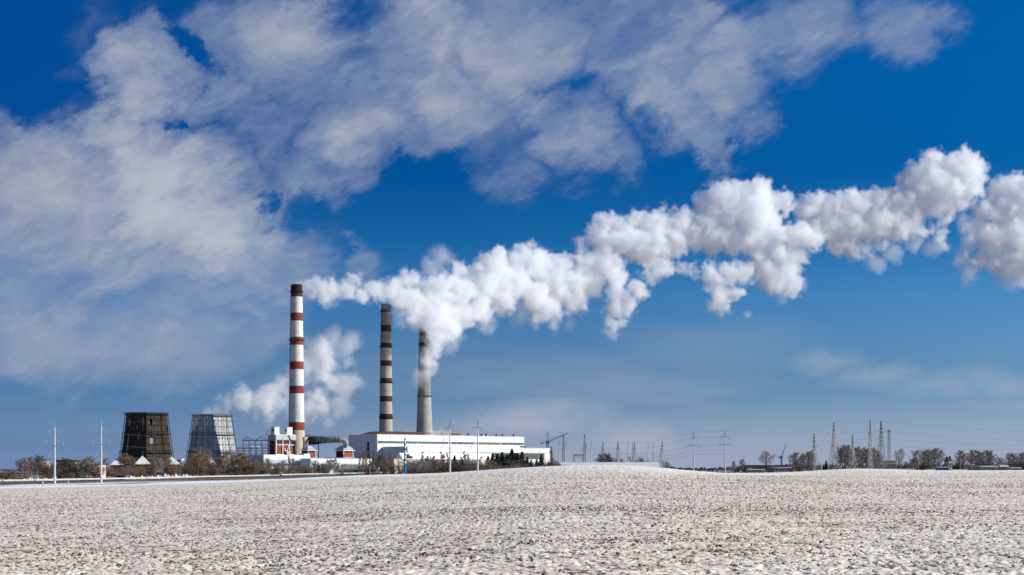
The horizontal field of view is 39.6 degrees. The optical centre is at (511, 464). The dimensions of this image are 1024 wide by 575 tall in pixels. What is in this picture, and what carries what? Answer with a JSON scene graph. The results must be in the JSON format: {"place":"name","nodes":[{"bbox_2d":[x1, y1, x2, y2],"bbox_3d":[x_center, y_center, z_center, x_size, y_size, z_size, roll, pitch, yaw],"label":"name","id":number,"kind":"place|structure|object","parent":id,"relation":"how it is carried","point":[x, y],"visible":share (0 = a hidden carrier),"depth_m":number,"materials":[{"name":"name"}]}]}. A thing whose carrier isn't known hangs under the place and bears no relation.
{"place":"outdoors","nodes":[
{"label":"outdoors","id":0,"kind":"place"},
{"bbox_2d":[81,464,106,477],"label":"apartment building","id":1,"kind":"structure","parent":0,"point":[104,466],"depth_m":790.00,"materials":[{"name":"beige concrete"}]},
{"bbox_2d":[134,456,150,474],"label":"pump house","id":2,"kind":"structure","parent":0,"point":[140,460],"depth_m":1057.46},
{"bbox_2d":[0,473,381,482],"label":"road","id":3,"kind":"structure","parent":0,"point":[184,478],"depth_m":681.46,"materials":[{"name":"grey asphalt"}]},
{"bbox_2d":[4,472,364,481],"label":"guard rail","id":4,"kind":"object","parent":3,"relation":"on","point":[150,477],"visible":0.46,"depth_m":646.91,"materials":[{"name":"metal"}]},
{"bbox_2d":[0,472,395,482],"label":"guard rail","id":5,"kind":"object","parent":3,"relation":"on","point":[162,477],"visible":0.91,"depth_m":632.76,"materials":[{"name":"metal"}]},
{"bbox_2d":[0,473,397,484],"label":"road verge","id":6,"kind":"structure","parent":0,"point":[196,479],"depth_m":681.94,"materials":[{"name":"white snow"}]},
{"bbox_2d":[266,427,295,454],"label":"boiler house","id":7,"kind":"structure","parent":0,"point":[282,447],"depth_m":1155.74,"materials":[{"name":"white concrete"}]},
{"bbox_2d":[300,446,317,458],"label":"filter house","id":8,"kind":"structure","parent":0,"point":[311,450],"depth_m":1153.81,"materials":[{"name":"white brick"}]},
{"bbox_2d":[0,471,768,486],"bbox_3d":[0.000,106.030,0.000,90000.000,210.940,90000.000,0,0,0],"label":"ground","id":9,"kind":"structure","parent":0,"point":[107,483],"depth_m":529.61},
{"bbox_2d":[0,470,16,479],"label":"bare shrub","id":10,"kind":"object","parent":9,"relation":"on","point":[7,476],"visible":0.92,"depth_m":710.33,"materials":[{"name":"brown plant"}]},
{"bbox_2d":[18,457,30,477],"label":"bare tree","id":11,"kind":"object","parent":9,"relation":"on","point":[26,464],"visible":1,"depth_m":703.37,"materials":[{"name":"brown plant"}]},
{"bbox_2d":[30,458,45,474],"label":"bare tree","id":12,"kind":"object","parent":9,"relation":"on","point":[37,467],"visible":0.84,"depth_m":720.32,"materials":[{"name":"brown plant"}]},
{"bbox_2d":[39,461,57,478],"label":"bare shrub","id":13,"kind":"object","parent":9,"relation":"on","point":[47,466],"visible":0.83,"depth_m":706.44,"materials":[{"name":"brown plant"}]},
{"bbox_2d":[45,422,63,483],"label":"power pole","id":14,"kind":"object","parent":9,"relation":"on","point":[54,478],"visible":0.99,"depth_m":526.75,"materials":[{"name":"concrete"}]},
{"bbox_2d":[42,467,73,480],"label":"bare shrub","id":15,"kind":"object","parent":9,"relation":"on","point":[58,475],"visible":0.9,"depth_m":698.39,"materials":[{"name":"brown plant"}]},
{"bbox_2d":[58,458,74,478],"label":"bare tree","id":16,"kind":"object","parent":9,"relation":"on","point":[66,460],"visible":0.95,"depth_m":707.92,"materials":[{"name":"brown plant"}]},
{"bbox_2d":[71,461,85,476],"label":"bare shrub","id":17,"kind":"object","parent":9,"relation":"on","point":[80,463],"visible":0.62,"depth_m":733.32,"materials":[{"name":"brown plant"}]},
{"bbox_2d":[77,460,91,477],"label":"bare tree","id":18,"kind":"object","parent":9,"relation":"on","point":[84,462],"visible":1,"depth_m":697.19,"materials":[{"name":"brown plant"}]},
{"bbox_2d":[80,456,95,476],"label":"bare tree","id":19,"kind":"object","parent":9,"relation":"on","point":[91,463],"visible":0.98,"depth_m":698.02,"materials":[{"name":"brown plant"}]},
{"bbox_2d":[88,466,107,479],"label":"bare shrub","id":20,"kind":"object","parent":9,"relation":"on","point":[96,472],"visible":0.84,"depth_m":697.77,"materials":[{"name":"brown plant"}]},
{"bbox_2d":[93,422,109,482],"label":"power pole","id":21,"kind":"object","parent":9,"relation":"on","point":[101,452],"visible":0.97,"depth_m":539.73,"materials":[{"name":"concrete"}]},
{"bbox_2d":[110,458,122,470],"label":"pump house","id":22,"kind":"structure","parent":9,"relation":"on","point":[115,464],"depth_m":1080.86,"materials":[{"name":"white"}]},
{"bbox_2d":[117,453,131,476],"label":"bare tree","id":23,"kind":"object","parent":9,"relation":"on","point":[122,460],"visible":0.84,"depth_m":857.26,"materials":[{"name":"brown plant"}]},
{"bbox_2d":[125,455,137,476],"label":"bare tree","id":24,"kind":"object","parent":9,"relation":"on","point":[131,462],"visible":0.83,"depth_m":852.68,"materials":[{"name":"brown plant"}]},
{"bbox_2d":[125,466,142,476],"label":"bare shrub","id":25,"kind":"object","parent":9,"relation":"on","point":[133,472],"visible":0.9,"depth_m":823.55,"materials":[{"name":"brown plant"}]},
{"bbox_2d":[119,412,173,474],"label":"cooling tower","id":26,"kind":"structure","parent":9,"relation":"on","point":[138,428],"depth_m":1086.70,"materials":[{"name":"black metal"}]},
{"bbox_2d":[145,456,161,476],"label":"bare tree","id":27,"kind":"object","parent":9,"relation":"on","point":[155,467],"visible":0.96,"depth_m":802.29,"materials":[{"name":"brown plant"}]},
{"bbox_2d":[151,457,167,474],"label":"bare tree","id":28,"kind":"object","parent":9,"relation":"on","point":[161,463],"visible":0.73,"depth_m":827.54,"materials":[{"name":"brown plant"}]},
{"bbox_2d":[155,455,173,472],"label":"bare tree","id":29,"kind":"object","parent":9,"relation":"on","point":[166,459],"visible":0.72,"depth_m":860.42,"materials":[{"name":"brown plant"}]},
{"bbox_2d":[178,466,191,474],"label":"bare shrub","id":30,"kind":"object","parent":9,"relation":"on","point":[184,471],"visible":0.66,"depth_m":900.98,"materials":[{"name":"brown plant"}]},
{"bbox_2d":[189,446,206,477],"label":"bare tree","id":31,"kind":"object","parent":9,"relation":"on","point":[196,455],"visible":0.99,"depth_m":859.72,"materials":[{"name":"brown plant"}]},
{"bbox_2d":[192,463,208,477],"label":"bare shrub","id":32,"kind":"object","parent":9,"relation":"on","point":[202,467],"visible":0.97,"depth_m":865.01,"materials":[{"name":"brown plant"}]},
{"bbox_2d":[194,450,210,466],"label":"bare tree","id":33,"kind":"object","parent":9,"relation":"on","point":[202,461],"visible":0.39,"depth_m":883.04,"materials":[{"name":"brown plant"}]},
{"bbox_2d":[185,414,237,473],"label":"cooling tower","id":34,"kind":"structure","parent":9,"relation":"on","point":[204,426],"depth_m":1216.14,"materials":[{"name":"silver metal"}]},
{"bbox_2d":[204,466,226,475],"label":"bare shrub","id":35,"kind":"object","parent":9,"relation":"on","point":[213,471],"visible":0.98,"depth_m":870.83,"materials":[{"name":"brown plant"}]},
{"bbox_2d":[215,454,230,474],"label":"bare tree","id":36,"kind":"object","parent":9,"relation":"on","point":[222,461],"visible":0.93,"depth_m":875.56,"materials":[{"name":"brown plant"}]},
{"bbox_2d":[222,450,235,474],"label":"bare tree","id":37,"kind":"object","parent":9,"relation":"on","point":[229,454],"visible":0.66,"depth_m":893.01,"materials":[{"name":"brown plant"}]},
{"bbox_2d":[229,455,240,476],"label":"bare tree","id":38,"kind":"object","parent":9,"relation":"on","point":[235,457],"visible":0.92,"depth_m":882.08,"materials":[{"name":"brown plant"}]},
{"bbox_2d":[236,454,252,476],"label":"bare tree","id":39,"kind":"object","parent":9,"relation":"on","point":[245,458],"visible":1,"depth_m":878.29,"materials":[{"name":"brown plant"}]},
{"bbox_2d":[240,460,260,474],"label":"bare shrub","id":40,"kind":"object","parent":9,"relation":"on","point":[252,468],"visible":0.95,"depth_m":878.64,"materials":[{"name":"brown plant"}]},
{"bbox_2d":[242,436,274,455],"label":"steel gantry","id":41,"kind":"object","parent":9,"relation":"on","point":[258,440],"visible":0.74,"depth_m":1146.19,"materials":[{"name":"grey metal"}]},
{"bbox_2d":[258,465,270,474],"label":"bare shrub","id":42,"kind":"object","parent":9,"relation":"on","point":[265,469],"visible":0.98,"depth_m":938.28,"materials":[{"name":"brown plant"}]},
{"bbox_2d":[248,455,303,474],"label":"workshop building","id":43,"kind":"structure","parent":9,"relation":"on","point":[277,458],"depth_m":1119.94,"materials":[{"name":"white concrete"}]},
{"bbox_2d":[274,462,286,473],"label":"bare shrub","id":44,"kind":"object","parent":9,"relation":"on","point":[278,468],"visible":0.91,"depth_m":966.52,"materials":[{"name":"brown plant"}]},
{"bbox_2d":[288,284,305,454],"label":"chimney","id":45,"kind":"object","parent":9,"relation":"on","point":[296,391],"visible":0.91,"depth_m":1195.18,"materials":[{"name":"white paint"}]},
{"bbox_2d":[302,434,348,458],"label":"flue duct","id":46,"kind":"object","parent":9,"relation":"on","point":[314,440],"visible":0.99,"depth_m":1160.93,"materials":[{"name":"black metal"}]},
{"bbox_2d":[330,459,339,472],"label":"bare tree","id":47,"kind":"object","parent":9,"relation":"on","point":[334,466],"visible":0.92,"depth_m":964.44,"materials":[{"name":"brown plant"}]},
{"bbox_2d":[300,457,371,474],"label":"workshop","id":48,"kind":"structure","parent":9,"relation":"on","point":[351,463],"depth_m":1138.93,"materials":[{"name":"white concrete"}]},
{"bbox_2d":[342,464,358,467],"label":"window","id":49,"kind":"structure","parent":48,"relation":"in","point":[345,465],"depth_m":1146.69,"materials":[{"name":"green glass"}]},
{"bbox_2d":[334,445,354,458],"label":"filter house","id":50,"kind":"structure","parent":9,"relation":"on","point":[343,452],"depth_m":1164.01,"materials":[{"name":"red brick"}]},
{"bbox_2d":[345,468,378,473],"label":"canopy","id":51,"kind":"object","parent":9,"relation":"on","point":[354,470],"visible":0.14,"depth_m":1057.20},
{"bbox_2d":[372,454,386,471],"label":"bare tree","id":52,"kind":"object","parent":9,"relation":"on","point":[379,459],"visible":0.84,"depth_m":1024.27,"materials":[{"name":"brown plant"}]},
{"bbox_2d":[378,304,392,430],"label":"chimney","id":53,"kind":"object","parent":9,"relation":"on","point":[385,417],"visible":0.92,"depth_m":1335.36,"materials":[{"name":"concrete"}]},
{"bbox_2d":[377,459,393,473],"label":"bare shrub","id":54,"kind":"object","parent":9,"relation":"on","point":[384,468],"visible":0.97,"depth_m":1009.96,"materials":[{"name":"brown plant"}]},
{"bbox_2d":[385,461,400,473],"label":"bare shrub","id":55,"kind":"object","parent":9,"relation":"on","point":[392,468],"visible":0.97,"depth_m":1003.00,"materials":[{"name":"brown plant"}]},
{"bbox_2d":[404,438,405,472],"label":"striped mast","id":56,"kind":"object","parent":9,"relation":"on","point":[404,455],"visible":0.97,"depth_m":799.49,"materials":[{"name":"metal"}]},
{"bbox_2d":[402,459,434,473],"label":"bare shrub","id":57,"kind":"object","parent":9,"relation":"on","point":[414,467],"visible":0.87,"depth_m":804.19,"materials":[{"name":"brown plant"}]},
{"bbox_2d":[406,458,437,473],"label":"bare shrub","id":58,"kind":"object","parent":9,"relation":"on","point":[423,468],"visible":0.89,"depth_m":804.94,"materials":[{"name":"brown plant"}]},
{"bbox_2d":[416,291,431,431],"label":"chimney","id":59,"kind":"object","parent":9,"relation":"on","point":[424,415],"visible":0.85,"depth_m":1370.40,"materials":[{"name":"concrete"}]},
{"bbox_2d":[349,431,523,458],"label":"turbine hall","id":60,"kind":"structure","parent":9,"relation":"on","point":[375,442],"depth_m":1282.47,"materials":[{"name":"white concrete"}]},
{"bbox_2d":[378,441,447,443],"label":"window","id":61,"kind":"structure","parent":60,"relation":"in","point":[394,442],"depth_m":1277.36,"materials":[{"name":"grey glass"}]},
{"bbox_2d":[476,442,500,444],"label":"window","id":62,"kind":"structure","parent":60,"relation":"in","point":[479,443],"depth_m":1338.98,"materials":[{"name":"grey glass"}]},
{"bbox_2d":[430,460,446,472],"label":"bare shrub","id":63,"kind":"object","parent":9,"relation":"on","point":[439,469],"visible":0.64,"depth_m":815.26,"materials":[{"name":"brown plant"}]},
{"bbox_2d":[446,425,453,471],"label":"power pole","id":64,"kind":"object","parent":9,"relation":"on","point":[449,427],"visible":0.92,"depth_m":429.86,"materials":[{"name":"concrete"}]},
{"bbox_2d":[435,459,468,472],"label":"bare shrub","id":65,"kind":"object","parent":9,"relation":"on","point":[444,466],"visible":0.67,"depth_m":804.48,"materials":[{"name":"brown plant"}]},
{"bbox_2d":[452,462,476,471],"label":"bare shrub","id":66,"kind":"object","parent":9,"relation":"on","point":[463,467],"visible":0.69,"depth_m":798.80,"materials":[{"name":"brown plant"}]},
{"bbox_2d":[383,446,549,473],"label":"annex building","id":67,"kind":"structure","parent":9,"relation":"on","point":[531,454],"depth_m":1279.27,"materials":[{"name":"white concrete"}]},
{"bbox_2d":[524,453,543,458],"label":"window","id":68,"kind":"structure","parent":67,"relation":"in","point":[526,454],"depth_m":1331.16,"materials":[{"name":"green glass"}]},
{"bbox_2d":[473,421,482,470],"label":"power pole","id":69,"kind":"object","parent":9,"relation":"on","point":[477,427],"visible":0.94,"depth_m":429.83,"materials":[{"name":"concrete"}]},
{"bbox_2d":[475,459,501,469],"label":"bare shrub","id":70,"kind":"object","parent":9,"relation":"on","point":[494,466],"visible":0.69,"depth_m":801.64,"materials":[{"name":"brown plant"}]},
{"bbox_2d":[0,462,1019,470],"bbox_3d":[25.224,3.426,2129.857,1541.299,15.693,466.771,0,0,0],"label":"wood","id":71,"kind":"object","parent":9,"relation":"on","point":[713,469],"visible":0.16,"depth_m":2305.37,"materials":[{"name":"plant"}]},
{"bbox_2d":[504,458,540,468],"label":"bare shrub","id":72,"kind":"object","parent":9,"relation":"on","point":[518,463],"visible":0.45,"depth_m":824.04,"materials":[{"name":"brown plant"}]},
{"bbox_2d":[540,431,567,447],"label":"tower crane","id":73,"kind":"object","parent":9,"relation":"on","point":[546,442],"visible":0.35,"depth_m":1419.83,"materials":[{"name":"grey metal"}]},
{"bbox_2d":[560,462,659,466],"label":"switchyard building","id":74,"kind":"structure","parent":9,"relation":"on","point":[651,464],"depth_m":870.92,"materials":[{"name":"grey concrete"}]},
{"bbox_2d":[659,442,665,467],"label":"lattice pylon","id":75,"kind":"object","parent":9,"relation":"on","point":[661,461],"visible":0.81,"depth_m":899.62,"materials":[{"name":"metal"}]},
{"bbox_2d":[746,469,764,472],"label":"building","id":76,"kind":"structure","parent":9,"relation":"on","point":[755,470],"depth_m":1250.00,"materials":[{"name":"grey glass"}]},
{"bbox_2d":[758,451,775,472],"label":"bare tree","id":77,"kind":"object","parent":9,"relation":"on","point":[766,454],"visible":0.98,"depth_m":1264.17,"materials":[{"name":"brown plant"}]},
{"bbox_2d":[771,467,791,471],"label":"building","id":78,"kind":"structure","parent":9,"relation":"on","point":[780,469],"depth_m":1300.00,"materials":[{"name":"grey glass"}]},
{"bbox_2d":[788,452,803,471],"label":"bare tree","id":79,"kind":"object","parent":9,"relation":"on","point":[794,455],"visible":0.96,"depth_m":1348.45,"materials":[{"name":"brown plant"}]},
{"bbox_2d":[802,450,812,470],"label":"bare tree","id":80,"kind":"object","parent":9,"relation":"on","point":[808,458],"visible":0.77,"depth_m":1261.11,"materials":[{"name":"brown plant"}]},
{"bbox_2d":[808,433,819,470],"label":"lattice pylon","id":81,"kind":"object","parent":9,"relation":"on","point":[813,454],"visible":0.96,"depth_m":1083.63,"materials":[{"name":"grey metal"}]},
{"bbox_2d":[828,422,839,468],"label":"lattice pylon","id":82,"kind":"object","parent":9,"relation":"on","point":[833,445],"visible":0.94,"depth_m":1083.44,"materials":[{"name":"grey metal"}]},
{"bbox_2d":[833,446,846,468],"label":"bare tree","id":83,"kind":"object","parent":9,"relation":"on","point":[840,455],"visible":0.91,"depth_m":1256.39,"materials":[{"name":"brown plant"}]},
{"bbox_2d":[840,445,857,466],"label":"bare tree","id":84,"kind":"object","parent":9,"relation":"on","point":[846,451],"visible":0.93,"depth_m":1256.76,"materials":[{"name":"brown plant"}]},
{"bbox_2d":[847,434,857,468],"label":"lattice pylon","id":85,"kind":"object","parent":9,"relation":"on","point":[852,447],"visible":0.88,"depth_m":1083.54,"materials":[{"name":"grey metal"}]},
{"bbox_2d":[851,446,864,468],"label":"bare tree","id":86,"kind":"object","parent":9,"relation":"on","point":[857,454],"visible":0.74,"depth_m":1287.32,"materials":[{"name":"brown plant"}]},
{"bbox_2d":[862,447,871,465],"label":"bare tree","id":87,"kind":"object","parent":9,"relation":"on","point":[867,454],"visible":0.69,"depth_m":1340.01,"materials":[{"name":"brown plant"}]},
{"bbox_2d":[867,419,872,468],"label":"lattice pylon","id":88,"kind":"object","parent":9,"relation":"on","point":[869,447],"visible":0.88,"depth_m":1039.64,"materials":[{"name":"grey metal"}]},
{"bbox_2d":[866,447,879,468],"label":"bare tree","id":89,"kind":"object","parent":9,"relation":"on","point":[874,452],"visible":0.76,"depth_m":1264.80,"materials":[{"name":"brown plant"}]},
{"bbox_2d":[875,421,886,468],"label":"lattice pylon","id":90,"kind":"object","parent":9,"relation":"on","point":[881,442],"visible":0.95,"depth_m":1049.65,"materials":[{"name":"grey metal"}]},
{"bbox_2d":[894,448,904,464],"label":"bare tree","id":91,"kind":"object","parent":9,"relation":"on","point":[897,458],"visible":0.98,"depth_m":1326.87,"materials":[{"name":"brown plant"}]},
{"bbox_2d":[899,461,920,468],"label":"bare shrub","id":92,"kind":"object","parent":9,"relation":"on","point":[910,465],"visible":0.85,"depth_m":1279.71,"materials":[{"name":"brown plant"}]},
{"bbox_2d":[915,449,932,469],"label":"bare tree","id":93,"kind":"object","parent":9,"relation":"on","point":[924,454],"visible":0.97,"depth_m":1294.06,"materials":[{"name":"brown plant"}]},
{"bbox_2d":[925,447,944,468],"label":"bare tree","id":94,"kind":"object","parent":9,"relation":"on","point":[935,456],"visible":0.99,"depth_m":1293.33,"materials":[{"name":"brown plant"}]},
{"bbox_2d":[953,450,965,464],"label":"bare tree","id":95,"kind":"object","parent":9,"relation":"on","point":[960,453],"visible":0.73,"depth_m":1375.67,"materials":[{"name":"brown plant"}]},
{"bbox_2d":[957,454,968,468],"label":"bare tree","id":96,"kind":"object","parent":9,"relation":"on","point":[961,460],"visible":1,"depth_m":1316.08,"materials":[{"name":"brown plant"}]},
{"bbox_2d":[966,449,977,467],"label":"bare tree","id":97,"kind":"object","parent":9,"relation":"on","point":[970,457],"visible":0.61,"depth_m":1386.69,"materials":[{"name":"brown plant"}]},
{"bbox_2d":[970,450,984,467],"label":"bare tree","id":98,"kind":"object","parent":9,"relation":"on","point":[977,453],"visible":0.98,"depth_m":1303.40,"materials":[{"name":"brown plant"}]},
{"bbox_2d":[985,450,997,465],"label":"bare tree","id":99,"kind":"object","parent":9,"relation":"on","point":[989,461],"visible":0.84,"depth_m":1355.93,"materials":[{"name":"brown plant"}]},
{"bbox_2d":[1007,453,1019,466],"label":"bare tree","id":100,"kind":"object","parent":9,"relation":"on","point":[1011,461],"visible":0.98,"depth_m":1305.77,"materials":[{"name":"brown plant"}]},
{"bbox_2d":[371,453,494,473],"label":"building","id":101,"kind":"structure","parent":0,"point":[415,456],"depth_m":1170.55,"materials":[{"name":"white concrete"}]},
{"bbox_2d":[0,465,1023,574],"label":"ploughed field","id":102,"kind":"structure","parent":0,"point":[541,564],"depth_m":51.87,"materials":[{"name":"white snow"}]},
{"bbox_2d":[0,467,1023,574],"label":"soil clods","id":103,"kind":"object","parent":102,"relation":"on","point":[472,556],"visible":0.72,"depth_m":48.56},
{"bbox_2d":[0,0,1023,471],"label":"sky","id":104,"kind":"structure","parent":0,"point":[625,222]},
{"bbox_2d":[742,465,788,471],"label":"warehouse","id":105,"kind":"structure","parent":0,"point":[753,466],"depth_m":1499.60,"materials":[{"name":"grey glass"}]},
{"bbox_2d":[875,460,896,468],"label":"apartment building","id":106,"kind":"structure","parent":0,"point":[891,464],"depth_m":1180.00,"materials":[{"name":"grey concrete"}]},
{"bbox_2d":[944,459,952,468],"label":"house","id":107,"kind":"structure","parent":0,"point":[947,462],"depth_m":1300.56,"materials":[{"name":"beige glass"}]},
{"bbox_2d":[975,466,997,469],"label":"building","id":108,"kind":"structure","parent":0,"point":[986,467],"depth_m":1150.00,"materials":[{"name":"grey glass"}]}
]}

